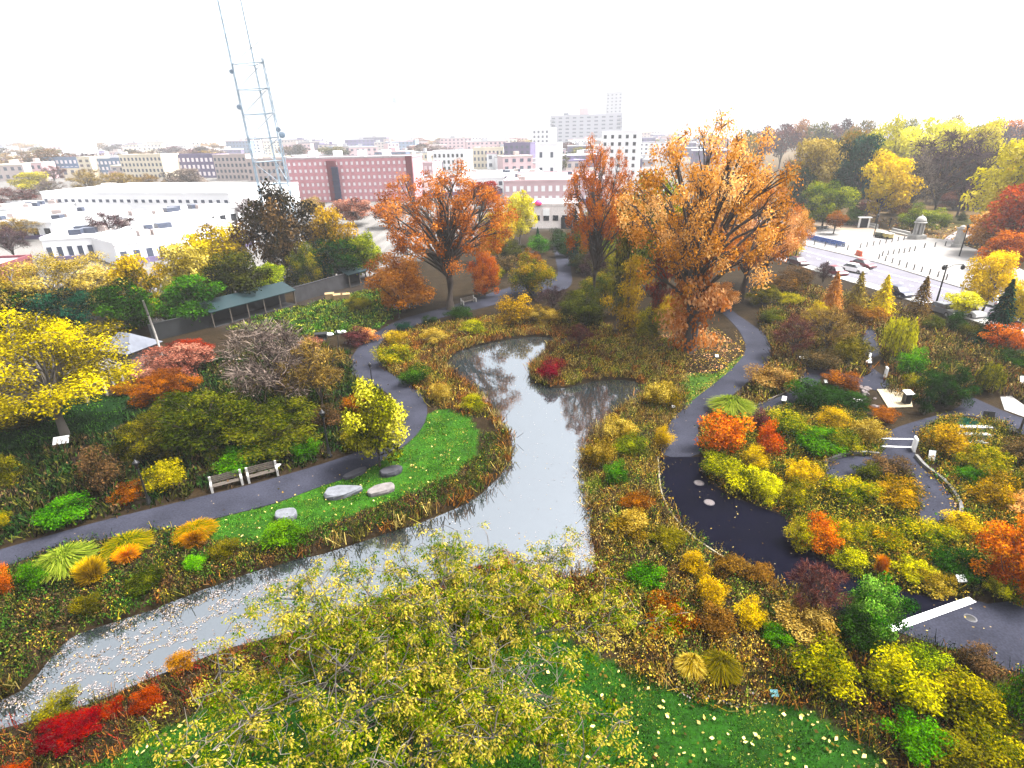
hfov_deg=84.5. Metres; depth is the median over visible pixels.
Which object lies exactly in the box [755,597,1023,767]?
perennials
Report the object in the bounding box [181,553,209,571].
green shrub
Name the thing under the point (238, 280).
leafy tree
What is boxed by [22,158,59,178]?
distant building
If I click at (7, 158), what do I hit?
bare tree
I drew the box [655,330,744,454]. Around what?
fallen leaves
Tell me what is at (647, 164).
distant building
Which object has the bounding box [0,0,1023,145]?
sky
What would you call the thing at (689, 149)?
distant building
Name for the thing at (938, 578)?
gold shrub
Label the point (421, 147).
distant tree
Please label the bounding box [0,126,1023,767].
ground
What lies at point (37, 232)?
window
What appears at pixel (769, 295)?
leafy shrub
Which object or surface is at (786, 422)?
mixed shrub
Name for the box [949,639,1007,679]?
brown shrub
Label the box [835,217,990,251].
leaf litter
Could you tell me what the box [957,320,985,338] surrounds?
mossy shrub
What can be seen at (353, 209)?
autumn tree
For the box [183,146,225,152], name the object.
distant tree
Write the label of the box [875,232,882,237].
vendor cart
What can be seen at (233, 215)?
window
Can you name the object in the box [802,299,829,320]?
yellow shrub
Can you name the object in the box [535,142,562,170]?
tower block
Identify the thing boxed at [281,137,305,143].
distant building
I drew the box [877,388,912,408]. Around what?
wooden deck
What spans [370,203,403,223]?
autumn tree
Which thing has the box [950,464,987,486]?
green shrub
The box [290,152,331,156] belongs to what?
distant building
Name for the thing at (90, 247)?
window
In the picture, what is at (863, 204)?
understory shrub
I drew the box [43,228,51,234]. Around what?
window
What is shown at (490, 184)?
autumn tree
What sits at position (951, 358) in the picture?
lawn grass
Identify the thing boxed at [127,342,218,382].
pink shrub
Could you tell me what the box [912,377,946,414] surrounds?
evergreen shrub
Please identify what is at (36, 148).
distant tree
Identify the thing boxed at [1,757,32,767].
red shrub
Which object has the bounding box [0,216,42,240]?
bare tree
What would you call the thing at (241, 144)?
distant building
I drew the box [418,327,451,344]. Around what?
gold shrub
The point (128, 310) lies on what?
leafy tree
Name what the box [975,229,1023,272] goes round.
autumn tree
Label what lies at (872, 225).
bench wall
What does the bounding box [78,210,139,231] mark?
bare tree
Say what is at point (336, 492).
flat rock
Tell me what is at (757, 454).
gold shrub
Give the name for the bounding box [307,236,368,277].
evergreen tree
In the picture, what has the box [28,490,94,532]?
green shrub
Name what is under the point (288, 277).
mixed shrub
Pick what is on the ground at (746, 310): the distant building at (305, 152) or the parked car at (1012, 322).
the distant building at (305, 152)
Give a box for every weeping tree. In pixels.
[878,314,918,355]
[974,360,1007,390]
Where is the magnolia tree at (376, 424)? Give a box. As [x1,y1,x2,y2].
[339,376,409,466]
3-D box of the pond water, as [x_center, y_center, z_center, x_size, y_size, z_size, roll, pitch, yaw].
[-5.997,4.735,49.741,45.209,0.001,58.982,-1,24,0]
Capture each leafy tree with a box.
[86,276,164,333]
[146,283,178,321]
[153,273,226,324]
[198,250,274,296]
[249,261,285,286]
[284,240,324,285]
[341,232,369,274]
[344,230,383,277]
[572,212,617,256]
[608,186,634,236]
[618,171,684,286]
[896,202,952,230]
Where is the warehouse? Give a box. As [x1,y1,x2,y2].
[40,182,299,216]
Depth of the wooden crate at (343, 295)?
90.49 m
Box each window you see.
[32,228,40,234]
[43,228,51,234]
[45,246,54,256]
[55,246,64,255]
[66,245,75,255]
[76,244,85,254]
[86,244,94,253]
[119,250,127,258]
[132,248,141,256]
[145,246,154,256]
[219,214,226,219]
[230,213,237,220]
[505,186,509,191]
[512,186,516,191]
[543,215,549,220]
[548,185,552,191]
[552,215,558,220]
[555,185,559,191]
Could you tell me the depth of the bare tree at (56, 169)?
364.61 m
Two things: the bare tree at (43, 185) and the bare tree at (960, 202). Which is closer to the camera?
the bare tree at (960, 202)
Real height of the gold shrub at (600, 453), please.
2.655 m
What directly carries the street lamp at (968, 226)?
on the plaza pavement at (929, 256)
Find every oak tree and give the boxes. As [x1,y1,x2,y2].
[371,158,521,309]
[563,132,633,302]
[613,107,805,354]
[652,219,749,353]
[716,173,808,302]
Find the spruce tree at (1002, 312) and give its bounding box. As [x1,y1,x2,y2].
[968,279,1020,349]
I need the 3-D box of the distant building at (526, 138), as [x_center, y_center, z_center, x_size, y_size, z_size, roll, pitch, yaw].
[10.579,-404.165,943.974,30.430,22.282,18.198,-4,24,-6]
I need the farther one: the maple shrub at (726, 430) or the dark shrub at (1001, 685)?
the maple shrub at (726, 430)
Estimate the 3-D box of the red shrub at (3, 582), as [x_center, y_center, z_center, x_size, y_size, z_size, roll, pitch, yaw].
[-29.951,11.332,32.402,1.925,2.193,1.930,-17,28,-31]
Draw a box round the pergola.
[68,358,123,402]
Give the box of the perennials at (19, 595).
[0,428,510,696]
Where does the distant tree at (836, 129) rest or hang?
on the ground at (746, 310)
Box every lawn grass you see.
[0,394,147,457]
[45,616,889,767]
[168,408,480,542]
[682,355,744,403]
[912,337,990,395]
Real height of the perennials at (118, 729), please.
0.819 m
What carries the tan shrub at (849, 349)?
on the ground at (746, 310)
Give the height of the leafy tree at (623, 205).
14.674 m
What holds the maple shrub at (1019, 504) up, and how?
on the ground at (746, 310)
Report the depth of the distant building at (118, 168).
405.52 m
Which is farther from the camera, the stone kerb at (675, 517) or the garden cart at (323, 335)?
the garden cart at (323, 335)
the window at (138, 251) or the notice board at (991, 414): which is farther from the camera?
the window at (138, 251)
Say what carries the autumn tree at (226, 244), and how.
on the ground at (746, 310)
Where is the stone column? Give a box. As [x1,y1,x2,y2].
[951,225,965,247]
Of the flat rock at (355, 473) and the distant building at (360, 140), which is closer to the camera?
the flat rock at (355, 473)
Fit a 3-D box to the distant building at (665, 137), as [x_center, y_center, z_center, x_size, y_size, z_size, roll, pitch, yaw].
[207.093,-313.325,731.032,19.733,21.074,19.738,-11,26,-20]
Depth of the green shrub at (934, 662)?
26.65 m
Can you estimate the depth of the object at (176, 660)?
27.95 m
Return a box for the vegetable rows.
[226,288,401,335]
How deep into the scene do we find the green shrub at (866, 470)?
41.36 m
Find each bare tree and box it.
[0,153,26,163]
[0,186,40,202]
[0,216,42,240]
[0,225,31,254]
[28,178,69,194]
[40,165,67,179]
[64,169,106,187]
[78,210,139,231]
[95,171,142,183]
[130,173,165,181]
[210,315,320,404]
[232,197,257,215]
[562,151,569,170]
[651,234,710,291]
[776,152,817,205]
[811,261,835,285]
[895,144,943,207]
[907,126,1009,210]
[942,147,987,216]
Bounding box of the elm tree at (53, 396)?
[0,306,143,435]
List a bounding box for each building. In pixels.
[0,144,17,147]
[0,160,32,180]
[0,200,75,211]
[0,206,129,239]
[0,254,35,283]
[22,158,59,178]
[39,219,146,261]
[42,156,80,175]
[47,144,61,150]
[59,140,98,155]
[61,167,80,177]
[76,156,109,176]
[82,217,254,264]
[96,157,120,175]
[109,149,123,154]
[109,203,238,223]
[110,165,123,177]
[118,153,179,178]
[122,144,161,151]
[125,142,165,147]
[146,140,169,144]
[165,144,190,149]
[177,153,228,177]
[191,139,208,145]
[212,153,261,179]
[217,147,243,153]
[225,139,255,152]
[242,136,267,153]
[246,157,288,181]
[250,139,263,155]
[262,153,290,156]
[263,139,281,154]
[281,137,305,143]
[281,142,313,153]
[285,149,423,201]
[286,150,323,155]
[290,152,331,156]
[292,139,322,141]
[297,140,324,152]
[318,142,339,152]
[332,143,356,154]
[344,137,373,145]
[348,144,377,154]
[363,135,388,141]
[374,140,384,149]
[374,147,413,154]
[383,141,398,150]
[385,139,412,150]
[402,148,417,153]
[407,138,418,144]
[409,143,446,148]
[416,148,432,160]
[422,161,441,174]
[422,174,503,195]
[432,149,472,171]
[440,136,472,149]
[461,135,487,140]
[462,169,540,178]
[464,138,506,150]
[472,147,503,168]
[486,153,496,168]
[494,156,497,169]
[497,151,532,169]
[498,137,516,142]
[503,142,535,157]
[503,171,604,203]
[509,136,527,141]
[532,198,579,228]
[533,158,535,168]
[562,150,599,166]
[563,155,587,170]
[567,142,587,153]
[568,137,590,144]
[579,145,600,153]
[593,140,601,144]
[600,130,641,176]
[640,139,676,155]
[640,155,654,166]
[641,130,650,136]
[641,137,655,141]
[642,129,669,133]
[650,132,682,137]
[661,134,682,140]
[665,144,697,156]
[683,140,696,146]
[690,146,728,163]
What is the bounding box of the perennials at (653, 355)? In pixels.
[528,330,689,390]
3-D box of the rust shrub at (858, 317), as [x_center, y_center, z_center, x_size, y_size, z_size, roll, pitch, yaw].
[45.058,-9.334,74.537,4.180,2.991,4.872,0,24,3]
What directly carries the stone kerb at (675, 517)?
on the ground at (746, 310)
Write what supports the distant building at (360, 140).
on the ground at (746, 310)
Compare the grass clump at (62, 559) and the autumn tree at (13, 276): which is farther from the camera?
the autumn tree at (13, 276)
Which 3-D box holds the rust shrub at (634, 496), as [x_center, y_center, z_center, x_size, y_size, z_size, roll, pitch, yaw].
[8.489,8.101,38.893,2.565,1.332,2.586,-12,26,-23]
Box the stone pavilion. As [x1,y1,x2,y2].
[907,215,926,239]
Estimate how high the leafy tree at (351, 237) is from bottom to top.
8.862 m
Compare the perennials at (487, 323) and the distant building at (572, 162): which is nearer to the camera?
the perennials at (487, 323)
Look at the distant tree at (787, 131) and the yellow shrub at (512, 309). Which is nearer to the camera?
the yellow shrub at (512, 309)
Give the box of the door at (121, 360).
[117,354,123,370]
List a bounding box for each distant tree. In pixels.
[0,148,29,155]
[4,142,25,145]
[13,143,41,149]
[17,147,77,163]
[21,147,61,153]
[67,153,104,156]
[96,142,107,149]
[100,144,135,151]
[111,149,157,155]
[151,146,185,152]
[172,151,191,153]
[179,150,205,153]
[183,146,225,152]
[192,142,226,148]
[275,144,310,155]
[316,146,350,155]
[406,143,430,148]
[407,143,444,151]
[413,137,429,140]
[431,139,439,144]
[566,147,596,153]
[701,136,728,146]
[733,129,759,167]
[753,125,776,171]
[762,123,801,170]
[786,115,815,160]
[806,121,836,152]
[829,117,854,151]
[842,119,876,137]
[892,116,921,147]
[939,112,964,137]
[991,120,1022,146]
[1004,118,1023,160]
[1014,123,1023,139]
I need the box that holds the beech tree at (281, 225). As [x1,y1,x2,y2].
[228,178,316,283]
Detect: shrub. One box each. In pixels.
[0,403,52,432]
[0,452,34,488]
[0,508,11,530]
[0,560,16,595]
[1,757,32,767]
[12,560,56,592]
[25,683,82,730]
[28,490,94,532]
[31,703,104,757]
[68,589,105,616]
[71,440,133,498]
[94,694,123,722]
[105,478,147,505]
[107,404,186,462]
[108,380,139,395]
[111,432,170,458]
[120,560,166,599]
[125,366,203,407]
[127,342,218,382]
[127,683,165,717]
[139,457,186,495]
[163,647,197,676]
[165,337,215,354]
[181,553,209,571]
[204,537,240,562]
[211,443,262,475]
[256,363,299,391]
[259,516,311,549]
[279,259,308,286]
[287,435,321,464]
[298,337,324,349]
[303,403,343,427]
[338,428,369,452]
[339,326,371,348]
[339,394,368,416]
[342,294,371,310]
[353,327,381,343]
[371,342,415,365]
[382,330,409,345]
[393,321,412,330]
[396,359,432,385]
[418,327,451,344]
[420,314,438,326]
[427,381,451,402]
[442,305,472,319]
[459,318,487,334]
[460,392,487,412]
[484,265,504,283]
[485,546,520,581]
[494,252,516,275]
[495,290,532,325]
[499,238,528,262]
[508,250,556,295]
[515,247,542,265]
[521,304,560,325]
[527,234,549,253]
[534,284,568,308]
[535,356,565,378]
[546,227,572,248]
[552,235,576,256]
[558,285,615,328]
[565,322,595,349]
[573,249,591,273]
[578,249,609,278]
[579,271,616,299]
[579,433,618,466]
[591,246,618,277]
[602,412,639,440]
[602,458,630,483]
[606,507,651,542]
[612,429,650,457]
[615,488,656,510]
[618,308,641,332]
[623,558,667,591]
[634,303,666,341]
[643,379,684,407]
[644,586,701,637]
[645,251,674,312]
[646,523,687,552]
[650,424,675,448]
[652,294,686,325]
[677,548,712,581]
[690,600,740,647]
[694,406,756,453]
[696,571,731,608]
[699,451,737,478]
[704,281,741,310]
[712,551,752,580]
[720,457,770,500]
[732,594,770,631]
[739,443,775,471]
[743,284,783,304]
[744,363,797,391]
[745,561,779,584]
[749,468,785,508]
[750,407,770,429]
[754,415,786,456]
[758,306,785,324]
[759,270,812,292]
[760,620,795,648]
[764,408,810,441]
[769,312,818,358]
[770,599,841,646]
[774,292,806,306]
[775,473,818,511]
[781,244,804,256]
[782,264,815,282]
[783,515,818,553]
[784,376,848,412]
[784,456,824,488]
[784,556,854,613]
[786,630,867,707]
[788,424,848,458]
[796,345,845,369]
[796,510,845,558]
[797,305,860,347]
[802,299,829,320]
[813,405,855,431]
[819,474,885,511]
[821,369,862,391]
[823,425,868,454]
[823,514,871,548]
[827,547,868,579]
[829,334,877,364]
[831,303,872,324]
[833,390,873,412]
[835,609,893,659]
[843,206,865,225]
[850,416,893,444]
[850,460,885,483]
[854,199,882,216]
[855,519,912,553]
[855,640,954,716]
[861,307,891,325]
[862,451,917,482]
[865,405,903,423]
[865,472,931,511]
[873,553,891,576]
[875,702,959,767]
[881,198,914,214]
[889,552,938,585]
[894,344,930,375]
[895,515,964,553]
[899,638,954,679]
[900,372,927,390]
[911,563,962,600]
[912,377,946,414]
[916,362,983,408]
[917,727,992,767]
[918,421,982,460]
[919,313,946,330]
[923,543,993,584]
[923,662,1023,743]
[933,189,976,209]
[939,508,988,542]
[943,310,971,333]
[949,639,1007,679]
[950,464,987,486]
[951,442,1017,476]
[954,418,981,424]
[955,212,968,221]
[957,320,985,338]
[961,710,1023,767]
[962,191,990,208]
[965,466,1023,510]
[982,678,1023,716]
[984,575,1023,606]
[992,345,1023,368]
[992,665,1023,722]
[996,469,1023,496]
[997,434,1023,464]
[1007,489,1023,515]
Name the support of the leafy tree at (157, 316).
on the ground at (746, 310)
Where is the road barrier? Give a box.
[855,250,862,256]
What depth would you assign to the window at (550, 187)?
207.25 m
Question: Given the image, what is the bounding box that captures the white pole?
[142,300,161,353]
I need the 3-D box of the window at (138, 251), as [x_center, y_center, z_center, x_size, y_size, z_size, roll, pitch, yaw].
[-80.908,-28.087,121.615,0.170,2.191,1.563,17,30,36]
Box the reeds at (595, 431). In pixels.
[514,389,645,583]
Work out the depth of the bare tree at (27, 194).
210.79 m
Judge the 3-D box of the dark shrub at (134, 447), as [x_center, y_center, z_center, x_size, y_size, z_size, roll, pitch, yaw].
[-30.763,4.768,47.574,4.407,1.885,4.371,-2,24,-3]
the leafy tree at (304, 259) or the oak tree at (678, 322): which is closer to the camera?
the oak tree at (678, 322)
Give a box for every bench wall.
[869,223,878,228]
[888,228,910,235]
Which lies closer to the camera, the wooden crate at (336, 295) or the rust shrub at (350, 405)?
the rust shrub at (350, 405)
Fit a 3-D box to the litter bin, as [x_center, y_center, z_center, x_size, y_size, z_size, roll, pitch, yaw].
[37.103,1.239,52.856,0.750,1.198,0.706,-1,24,0]
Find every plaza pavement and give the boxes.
[738,216,1023,295]
[810,222,906,237]
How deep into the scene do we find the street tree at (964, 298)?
75.19 m
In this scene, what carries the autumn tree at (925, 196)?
on the ground at (746, 310)
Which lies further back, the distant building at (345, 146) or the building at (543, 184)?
the distant building at (345, 146)
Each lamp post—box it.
[132,460,152,504]
[319,409,332,457]
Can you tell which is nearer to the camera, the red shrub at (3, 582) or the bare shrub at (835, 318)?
the red shrub at (3, 582)
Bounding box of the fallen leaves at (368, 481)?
[220,410,476,537]
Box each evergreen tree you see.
[20,287,94,330]
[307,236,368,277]
[785,167,818,214]
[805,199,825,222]
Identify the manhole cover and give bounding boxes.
[694,480,703,485]
[704,499,714,505]
[963,614,977,622]
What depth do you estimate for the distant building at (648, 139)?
632.92 m
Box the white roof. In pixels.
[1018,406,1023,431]
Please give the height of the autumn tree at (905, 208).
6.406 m
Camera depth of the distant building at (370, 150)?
585.99 m
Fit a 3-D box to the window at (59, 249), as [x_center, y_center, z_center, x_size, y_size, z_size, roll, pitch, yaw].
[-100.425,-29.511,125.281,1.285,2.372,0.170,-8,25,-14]
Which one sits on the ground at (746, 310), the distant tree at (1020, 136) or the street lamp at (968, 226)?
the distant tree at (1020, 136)
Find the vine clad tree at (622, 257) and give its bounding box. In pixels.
[608,195,651,315]
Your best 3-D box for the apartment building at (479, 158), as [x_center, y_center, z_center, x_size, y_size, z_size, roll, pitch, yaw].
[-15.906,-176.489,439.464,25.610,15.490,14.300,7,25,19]
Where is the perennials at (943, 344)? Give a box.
[734,283,1023,405]
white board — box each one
[883,366,888,377]
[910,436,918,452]
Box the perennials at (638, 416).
[559,374,841,718]
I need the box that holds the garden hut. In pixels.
[100,332,162,371]
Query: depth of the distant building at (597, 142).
594.25 m
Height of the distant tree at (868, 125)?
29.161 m
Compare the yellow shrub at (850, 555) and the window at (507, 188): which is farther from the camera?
the window at (507, 188)
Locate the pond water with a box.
[0,337,641,728]
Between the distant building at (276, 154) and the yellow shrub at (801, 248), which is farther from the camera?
the distant building at (276, 154)
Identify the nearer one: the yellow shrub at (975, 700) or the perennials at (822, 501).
the yellow shrub at (975, 700)
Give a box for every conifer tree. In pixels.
[535,227,540,242]
[566,229,581,266]
[569,207,576,239]
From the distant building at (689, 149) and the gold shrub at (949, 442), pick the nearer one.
the gold shrub at (949, 442)
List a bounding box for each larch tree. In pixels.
[816,271,843,314]
[843,271,868,308]
[865,273,897,317]
[903,275,934,319]
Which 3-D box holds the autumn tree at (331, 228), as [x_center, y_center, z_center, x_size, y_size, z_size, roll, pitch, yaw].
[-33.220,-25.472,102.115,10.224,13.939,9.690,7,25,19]
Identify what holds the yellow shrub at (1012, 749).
on the ground at (746, 310)
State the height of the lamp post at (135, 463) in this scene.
3.718 m
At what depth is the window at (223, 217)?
168.83 m
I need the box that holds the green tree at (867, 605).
[837,571,923,646]
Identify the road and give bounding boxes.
[719,224,1023,328]
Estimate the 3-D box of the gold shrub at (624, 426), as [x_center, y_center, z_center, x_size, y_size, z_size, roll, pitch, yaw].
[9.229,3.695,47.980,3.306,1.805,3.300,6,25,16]
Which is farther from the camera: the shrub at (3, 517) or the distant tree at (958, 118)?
the distant tree at (958, 118)
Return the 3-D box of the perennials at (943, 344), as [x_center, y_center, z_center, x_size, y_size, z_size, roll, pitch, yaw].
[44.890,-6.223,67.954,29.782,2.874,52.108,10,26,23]
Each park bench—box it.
[208,469,243,492]
[245,460,278,483]
[460,295,476,304]
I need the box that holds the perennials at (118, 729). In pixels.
[0,561,627,767]
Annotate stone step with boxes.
[957,425,992,432]
[959,432,991,437]
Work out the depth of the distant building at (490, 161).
431.54 m
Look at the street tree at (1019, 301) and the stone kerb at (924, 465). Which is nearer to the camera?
the stone kerb at (924, 465)
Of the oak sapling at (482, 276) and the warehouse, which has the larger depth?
the warehouse
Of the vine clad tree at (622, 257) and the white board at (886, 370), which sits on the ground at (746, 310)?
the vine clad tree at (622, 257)
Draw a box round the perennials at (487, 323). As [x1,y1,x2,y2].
[376,307,616,418]
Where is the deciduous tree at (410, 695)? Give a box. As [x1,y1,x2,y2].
[124,520,694,767]
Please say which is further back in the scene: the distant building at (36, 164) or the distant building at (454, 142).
the distant building at (454, 142)
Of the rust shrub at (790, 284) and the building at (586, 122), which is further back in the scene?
the building at (586, 122)
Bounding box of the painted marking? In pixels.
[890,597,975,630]
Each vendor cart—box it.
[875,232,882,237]
[882,232,893,238]
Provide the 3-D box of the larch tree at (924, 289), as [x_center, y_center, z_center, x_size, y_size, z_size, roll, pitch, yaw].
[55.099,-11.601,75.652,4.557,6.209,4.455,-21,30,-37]
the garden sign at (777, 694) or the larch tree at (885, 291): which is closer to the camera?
the garden sign at (777, 694)
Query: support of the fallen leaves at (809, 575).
on the path at (999, 626)
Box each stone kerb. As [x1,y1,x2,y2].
[657,458,737,565]
[758,364,824,405]
[823,451,879,463]
[914,454,963,511]
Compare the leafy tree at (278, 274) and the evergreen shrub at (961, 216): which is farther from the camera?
the evergreen shrub at (961, 216)
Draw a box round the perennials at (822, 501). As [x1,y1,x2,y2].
[694,398,1023,601]
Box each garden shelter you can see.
[197,281,296,327]
[335,264,370,287]
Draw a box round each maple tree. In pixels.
[801,180,861,227]
[853,148,927,223]
[968,512,1023,605]
[977,321,1023,354]
[980,183,1023,246]
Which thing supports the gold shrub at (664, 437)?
on the ground at (746, 310)
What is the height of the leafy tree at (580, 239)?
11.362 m
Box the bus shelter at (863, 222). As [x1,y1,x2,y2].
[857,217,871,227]
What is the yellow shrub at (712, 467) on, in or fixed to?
on the ground at (746, 310)
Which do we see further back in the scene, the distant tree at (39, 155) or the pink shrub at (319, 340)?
the distant tree at (39, 155)
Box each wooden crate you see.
[325,292,333,299]
[333,293,340,300]
[340,292,349,299]
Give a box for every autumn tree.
[0,249,135,325]
[0,269,42,325]
[0,283,55,335]
[7,171,49,194]
[73,268,104,317]
[101,251,168,299]
[151,242,215,300]
[181,222,253,271]
[189,255,231,297]
[273,334,346,405]
[299,195,326,217]
[302,204,358,277]
[328,197,372,223]
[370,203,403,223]
[465,180,501,209]
[477,206,518,258]
[777,136,849,213]
[826,130,870,171]
[867,113,915,161]
[891,203,917,225]
[896,116,974,194]
[922,150,966,200]
[950,116,1012,193]
[959,138,1023,219]
[962,203,1023,251]
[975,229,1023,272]
[976,160,1011,186]
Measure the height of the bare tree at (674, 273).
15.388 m
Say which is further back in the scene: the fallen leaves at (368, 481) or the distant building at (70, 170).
the distant building at (70, 170)
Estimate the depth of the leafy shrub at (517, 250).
112.56 m
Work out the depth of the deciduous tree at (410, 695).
19.01 m
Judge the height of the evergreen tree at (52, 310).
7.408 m
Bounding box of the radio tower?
[217,0,298,220]
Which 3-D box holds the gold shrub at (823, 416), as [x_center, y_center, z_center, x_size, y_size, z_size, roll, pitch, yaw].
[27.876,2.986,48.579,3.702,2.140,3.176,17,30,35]
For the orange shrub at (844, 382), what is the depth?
56.03 m
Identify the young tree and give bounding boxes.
[600,253,653,333]
[757,222,799,282]
[826,209,850,233]
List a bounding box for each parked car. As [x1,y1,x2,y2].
[786,256,809,265]
[824,265,848,275]
[840,262,868,273]
[849,258,876,267]
[890,284,914,297]
[927,301,960,316]
[964,307,986,317]
[985,295,998,305]
[990,313,1023,326]
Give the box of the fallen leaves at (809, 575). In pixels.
[663,458,996,653]
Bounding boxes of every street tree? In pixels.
[159,168,208,181]
[940,290,988,318]
[960,250,1021,311]
[1009,279,1023,331]
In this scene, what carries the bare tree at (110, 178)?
on the ground at (746, 310)
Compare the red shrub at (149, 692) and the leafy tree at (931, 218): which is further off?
the leafy tree at (931, 218)
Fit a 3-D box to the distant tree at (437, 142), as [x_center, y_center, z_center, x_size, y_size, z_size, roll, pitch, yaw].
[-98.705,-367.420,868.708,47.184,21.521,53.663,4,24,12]
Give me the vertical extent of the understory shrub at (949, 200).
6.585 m
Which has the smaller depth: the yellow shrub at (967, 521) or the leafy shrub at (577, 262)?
the yellow shrub at (967, 521)
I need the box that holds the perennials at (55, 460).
[0,334,396,544]
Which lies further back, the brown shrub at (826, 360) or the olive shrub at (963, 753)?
the brown shrub at (826, 360)
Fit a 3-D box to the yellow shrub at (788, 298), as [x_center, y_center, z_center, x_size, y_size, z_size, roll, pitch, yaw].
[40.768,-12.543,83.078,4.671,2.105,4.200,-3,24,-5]
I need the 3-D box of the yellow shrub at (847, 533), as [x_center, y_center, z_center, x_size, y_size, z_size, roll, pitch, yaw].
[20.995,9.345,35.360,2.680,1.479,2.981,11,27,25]
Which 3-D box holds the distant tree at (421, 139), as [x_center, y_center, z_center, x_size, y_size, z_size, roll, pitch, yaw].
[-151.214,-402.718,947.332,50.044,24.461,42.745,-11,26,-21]
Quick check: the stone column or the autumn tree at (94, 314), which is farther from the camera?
the stone column
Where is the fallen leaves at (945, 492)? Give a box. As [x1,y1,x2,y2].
[921,465,958,512]
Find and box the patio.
[1001,396,1023,416]
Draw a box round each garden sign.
[53,435,68,444]
[770,689,778,696]
[928,450,935,461]
[956,574,966,584]
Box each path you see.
[0,239,571,566]
[660,457,961,622]
[661,303,769,456]
[751,326,887,414]
[825,398,1023,523]
[899,600,1023,672]
[944,224,974,241]
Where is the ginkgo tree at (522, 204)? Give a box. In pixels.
[504,189,537,243]
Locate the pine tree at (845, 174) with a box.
[830,132,885,220]
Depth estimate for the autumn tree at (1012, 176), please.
119.42 m
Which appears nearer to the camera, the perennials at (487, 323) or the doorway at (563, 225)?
the perennials at (487, 323)
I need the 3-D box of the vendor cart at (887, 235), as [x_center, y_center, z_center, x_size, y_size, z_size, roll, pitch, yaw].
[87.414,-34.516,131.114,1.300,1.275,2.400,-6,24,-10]
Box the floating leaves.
[1,341,631,719]
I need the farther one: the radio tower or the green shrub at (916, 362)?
the radio tower
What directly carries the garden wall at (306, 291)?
on the ground at (746, 310)
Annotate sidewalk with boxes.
[777,258,1023,336]
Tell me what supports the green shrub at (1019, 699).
on the ground at (746, 310)
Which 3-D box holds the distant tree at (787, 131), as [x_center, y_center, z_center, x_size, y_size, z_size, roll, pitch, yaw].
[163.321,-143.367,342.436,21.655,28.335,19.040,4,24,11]
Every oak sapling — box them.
[361,252,436,311]
[465,249,500,296]
[784,210,817,251]
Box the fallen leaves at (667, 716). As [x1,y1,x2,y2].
[52,624,885,767]
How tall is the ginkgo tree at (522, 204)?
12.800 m
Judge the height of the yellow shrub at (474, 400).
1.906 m
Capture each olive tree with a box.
[135,388,258,462]
[210,395,322,464]
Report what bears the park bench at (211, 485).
on the ground at (746, 310)
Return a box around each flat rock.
[275,508,296,521]
[323,485,362,500]
[342,467,366,479]
[367,482,394,496]
[379,465,402,477]
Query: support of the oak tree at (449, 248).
on the ground at (746, 310)
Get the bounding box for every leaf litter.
[639,327,740,377]
[676,686,797,707]
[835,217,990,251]
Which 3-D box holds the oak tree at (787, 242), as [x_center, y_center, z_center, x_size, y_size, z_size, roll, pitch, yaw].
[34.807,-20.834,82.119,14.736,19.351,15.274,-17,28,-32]
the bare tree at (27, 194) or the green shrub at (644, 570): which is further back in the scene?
the bare tree at (27, 194)
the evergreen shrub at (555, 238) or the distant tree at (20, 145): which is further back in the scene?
the distant tree at (20, 145)
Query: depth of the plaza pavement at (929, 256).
116.19 m
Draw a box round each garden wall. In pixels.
[147,311,209,339]
[292,273,346,302]
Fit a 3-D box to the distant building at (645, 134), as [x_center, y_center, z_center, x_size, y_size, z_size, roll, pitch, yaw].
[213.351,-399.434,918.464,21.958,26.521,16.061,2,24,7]
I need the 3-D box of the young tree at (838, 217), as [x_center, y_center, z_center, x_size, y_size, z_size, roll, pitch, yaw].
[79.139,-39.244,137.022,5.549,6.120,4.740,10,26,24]
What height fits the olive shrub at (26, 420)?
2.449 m
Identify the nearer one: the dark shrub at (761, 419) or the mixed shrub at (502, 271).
the dark shrub at (761, 419)
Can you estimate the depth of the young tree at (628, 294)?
71.16 m
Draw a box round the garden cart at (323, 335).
[314,331,331,339]
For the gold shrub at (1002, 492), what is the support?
on the ground at (746, 310)
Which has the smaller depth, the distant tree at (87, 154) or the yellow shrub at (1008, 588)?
the yellow shrub at (1008, 588)
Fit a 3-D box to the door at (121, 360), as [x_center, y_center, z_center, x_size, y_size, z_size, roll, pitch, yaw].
[-44.742,-2.438,64.438,0.900,2.000,0.060,7,25,18]
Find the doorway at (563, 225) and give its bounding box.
[561,217,571,228]
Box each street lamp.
[873,214,879,236]
[936,264,965,300]
[958,224,969,255]
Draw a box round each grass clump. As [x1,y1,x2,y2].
[32,538,102,584]
[69,555,107,586]
[97,528,156,560]
[110,543,140,566]
[170,516,219,547]
[178,529,207,548]
[673,652,708,680]
[700,648,744,687]
[705,394,757,417]
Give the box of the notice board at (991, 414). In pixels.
[982,411,995,418]
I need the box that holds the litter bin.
[901,390,912,403]
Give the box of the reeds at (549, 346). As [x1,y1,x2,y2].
[0,325,571,698]

